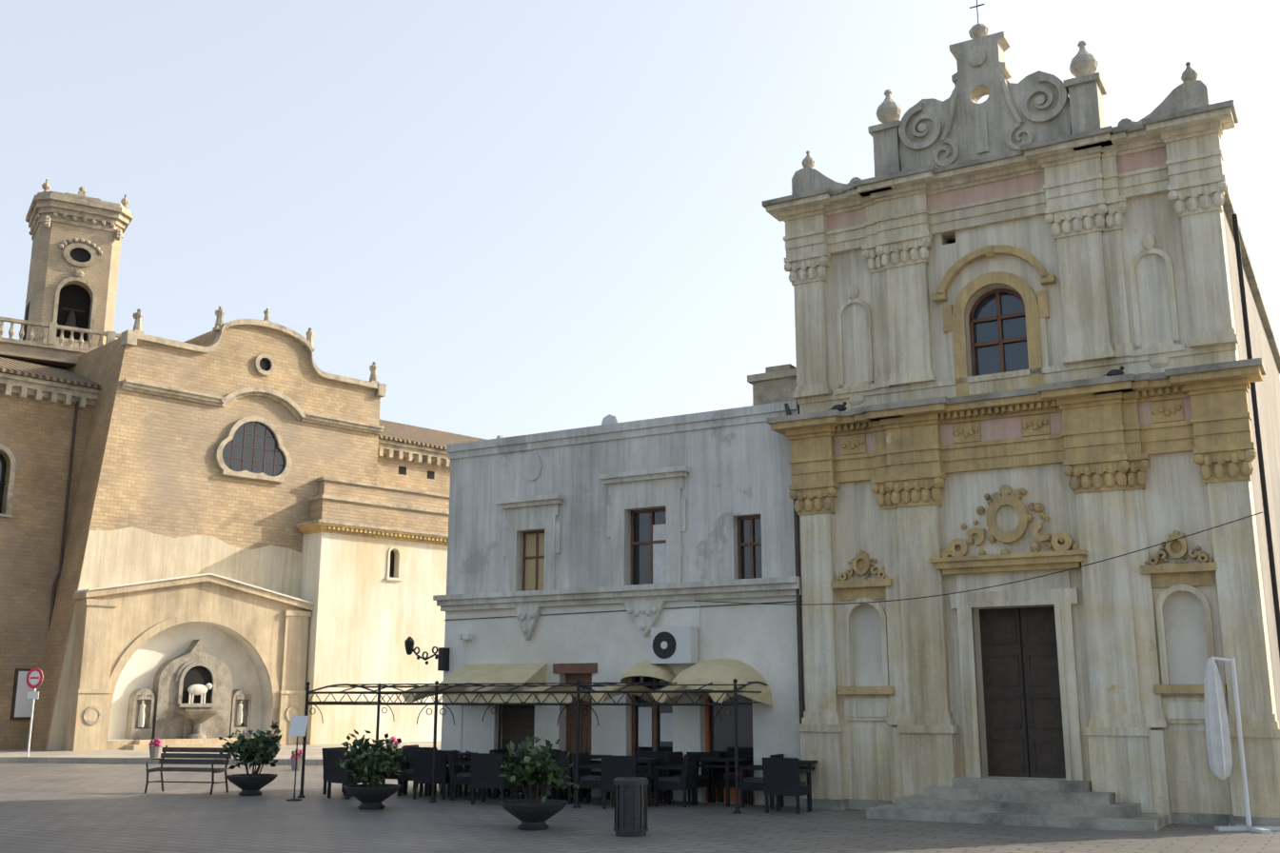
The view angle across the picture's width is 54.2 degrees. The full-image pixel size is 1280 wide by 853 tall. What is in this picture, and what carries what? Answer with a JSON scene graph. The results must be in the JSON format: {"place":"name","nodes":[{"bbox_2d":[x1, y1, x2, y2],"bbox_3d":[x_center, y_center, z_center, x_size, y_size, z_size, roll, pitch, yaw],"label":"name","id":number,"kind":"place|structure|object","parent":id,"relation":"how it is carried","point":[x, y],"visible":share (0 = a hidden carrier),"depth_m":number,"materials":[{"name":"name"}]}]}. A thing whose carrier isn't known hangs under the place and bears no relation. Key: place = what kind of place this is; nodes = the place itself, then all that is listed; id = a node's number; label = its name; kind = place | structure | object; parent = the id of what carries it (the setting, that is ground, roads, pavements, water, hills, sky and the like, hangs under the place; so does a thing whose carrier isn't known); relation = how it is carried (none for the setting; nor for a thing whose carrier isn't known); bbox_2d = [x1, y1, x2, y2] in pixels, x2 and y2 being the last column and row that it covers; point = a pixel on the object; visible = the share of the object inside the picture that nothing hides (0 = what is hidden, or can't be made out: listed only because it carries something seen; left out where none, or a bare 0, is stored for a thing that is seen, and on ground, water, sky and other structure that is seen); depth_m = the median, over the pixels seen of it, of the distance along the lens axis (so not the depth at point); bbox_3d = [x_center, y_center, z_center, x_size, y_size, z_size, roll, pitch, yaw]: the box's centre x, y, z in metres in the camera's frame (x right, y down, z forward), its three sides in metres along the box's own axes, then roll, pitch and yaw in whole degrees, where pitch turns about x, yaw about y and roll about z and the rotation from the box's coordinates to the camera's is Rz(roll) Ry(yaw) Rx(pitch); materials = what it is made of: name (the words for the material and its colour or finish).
{"place":"outdoors","nodes":[
{"label":"outdoors","id":0,"kind":"place"},
{"bbox_2d":[0,740,441,765],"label":"pavement","id":1,"kind":"structure","parent":0,"point":[313,754],"depth_m":36.54,"materials":[{"name":"beige stone"}]},
{"bbox_2d":[26,667,42,756],"bbox_3d":[-17.407,8.167,35.789,0.600,2.500,0.082,-4,-13,18],"label":"road sign","id":2,"kind":"object","parent":1,"relation":"on","point":[34,678],"visible":1,"depth_m":35.89,"materials":[{"name":"white metal"}]},
{"bbox_2d":[148,737,162,757],"bbox_3d":[-13.593,9.012,35.074,0.400,0.543,0.384,0,-12,-1],"label":"flower pot","id":3,"kind":"object","parent":1,"relation":"on","point":[155,747],"visible":1,"depth_m":34.96,"materials":[{"name":"beige ceramic"}]},
{"bbox_2d":[0,306,485,750],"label":"church","id":4,"kind":"structure","parent":1,"relation":"on","point":[222,529],"depth_m":44.96,"materials":[{"name":"stone"}]},
{"bbox_2d":[0,178,133,381],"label":"bell tower","id":5,"kind":"structure","parent":4,"relation":"on","point":[68,321],"depth_m":48.81,"materials":[{"name":"beige"}]},
{"bbox_2d":[389,735,400,750],"bbox_3d":[-7.333,9.503,37.283,0.400,0.530,0.380,0,-12,-1],"label":"flower pot","id":6,"kind":"object","parent":1,"relation":"on","point":[394,740],"visible":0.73,"depth_m":37.18,"materials":[{"name":"pink ceramic"}]},
{"bbox_2d":[404,363,805,806],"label":"cafe building","id":7,"kind":"structure","parent":0,"point":[610,548],"depth_m":23.24,"materials":[{"name":"white paint"}]},
{"bbox_2d":[0,762,1279,852],"bbox_3d":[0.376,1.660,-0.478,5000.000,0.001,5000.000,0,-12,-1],"label":"ground","id":8,"kind":"structure","parent":0,"point":[49,807],"depth_m":17.31,"materials":[{"name":"grey stone"}]},
{"bbox_2d":[144,745,231,794],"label":"bench","id":9,"kind":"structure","parent":8,"relation":"on","point":[219,758],"depth_m":24.07,"materials":[{"name":"black metal"}]},
{"bbox_2d":[225,773,277,795],"bbox_3d":[-7.252,6.687,23.322,0.940,0.360,0.940,0,-12,-1],"label":"planter","id":10,"kind":"object","parent":8,"relation":"on","point":[250,785],"visible":1,"depth_m":23.09,"materials":[{"name":"black stone"}]},
{"bbox_2d":[217,719,282,775],"bbox_3d":[-7.307,6.027,23.400,1.146,1.076,1.316,3,-13,-15],"label":"planter shrub","id":11,"kind":"object","parent":10,"relation":"on","point":[262,749],"visible":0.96,"depth_m":23.24,"materials":[{"name":"green plant"}]},
{"bbox_2d":[290,748,302,769],"bbox_3d":[-8.647,8.402,31.561,0.400,0.534,0.380,0,-12,-1],"label":"flower pot","id":12,"kind":"object","parent":8,"relation":"on","point":[299,758],"visible":0.67,"depth_m":31.43,"materials":[{"name":"beige ceramic"}]},
{"bbox_2d":[343,783,401,808],"bbox_3d":[-4.377,6.050,20.413,0.937,0.360,0.937,0,-12,-1],"label":"planter","id":13,"kind":"object","parent":8,"relation":"on","point":[371,797],"visible":0.94,"depth_m":20.19,"materials":[{"name":"black stone"}]},
{"bbox_2d":[334,728,406,787],"bbox_3d":[-4.428,5.461,20.560,1.198,0.966,1.018,4,-13,-16],"label":"planter shrub","id":14,"kind":"object","parent":13,"relation":"on","point":[369,761],"visible":1,"depth_m":20.46,"materials":[{"name":"green plant"}]},
{"bbox_2d":[297,678,767,813],"bbox_3d":[-1.859,5.597,22.320,8.440,2.060,2.440,-5,-13,22],"label":"pergola","id":15,"kind":"object","parent":8,"relation":"on","point":[513,694],"visible":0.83,"depth_m":21.66,"materials":[{"name":"black metal"}]},
{"bbox_2d":[499,798,567,829],"bbox_3d":[-1.466,5.345,17.192,0.940,0.360,0.940,0,-12,-1],"label":"planter","id":16,"kind":"object","parent":8,"relation":"on","point":[533,817],"visible":0.98,"depth_m":16.97,"materials":[{"name":"black stone"}]},
{"bbox_2d":[497,735,579,804],"bbox_3d":[-1.494,4.783,17.417,1.158,0.942,1.142,-9,-15,36],"label":"planter shrub","id":17,"kind":"object","parent":16,"relation":"on","point":[535,765],"visible":0.98,"depth_m":17.20,"materials":[{"name":"green plant"}]},
{"bbox_2d":[286,715,817,813],"bbox_3d":[-1.263,6.013,22.794,9.577,1.450,4.396,-4,-13,17],"label":"outdoor dining furniture","id":18,"kind":"object","parent":8,"relation":"on","point":[667,772],"visible":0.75,"depth_m":21.36,"materials":[{"name":"wicker"}]},
{"bbox_2d":[613,776,648,836],"bbox_3d":[-0.120,4.981,16.386,0.460,0.725,0.460,0,-12,-1],"label":"litter bin","id":19,"kind":"object","parent":8,"relation":"on","point":[630,806],"visible":1,"depth_m":16.23,"materials":[{"name":"metal"}]},
{"bbox_2d":[761,99,1279,831],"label":"church front","id":20,"kind":"structure","parent":8,"relation":"on","point":[969,334],"depth_m":19.75,"materials":[{"name":"grey stone"}]},
{"bbox_2d":[827,365,1124,411],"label":"floodlights","id":21,"kind":"object","parent":20,"relation":"on","point":[842,407],"visible":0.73,"depth_m":19.09,"materials":[{"name":"metal"}]},
{"bbox_2d":[694,512,1262,604],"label":"overhead cable","id":22,"kind":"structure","parent":20,"relation":"attached to","point":[998,584],"depth_m":19.25,"materials":[{"name":"black metal"}]},
{"bbox_2d":[791,0,1210,195],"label":"church gable","id":23,"kind":"structure","parent":20,"relation":"on","point":[960,125],"depth_m":21.28,"materials":[{"name":"stone"}]},
{"bbox_2d":[1203,656,1279,833],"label":"closed parasol","id":24,"kind":"object","parent":8,"relation":"on","point":[1218,743],"visible":1,"depth_m":17.18,"materials":[{"name":"white fabric"}]},
{"bbox_2d":[0,0,1279,439],"label":"sky","id":25,"kind":"structure","parent":0,"point":[529,216],"materials":[{"name":"blue"}]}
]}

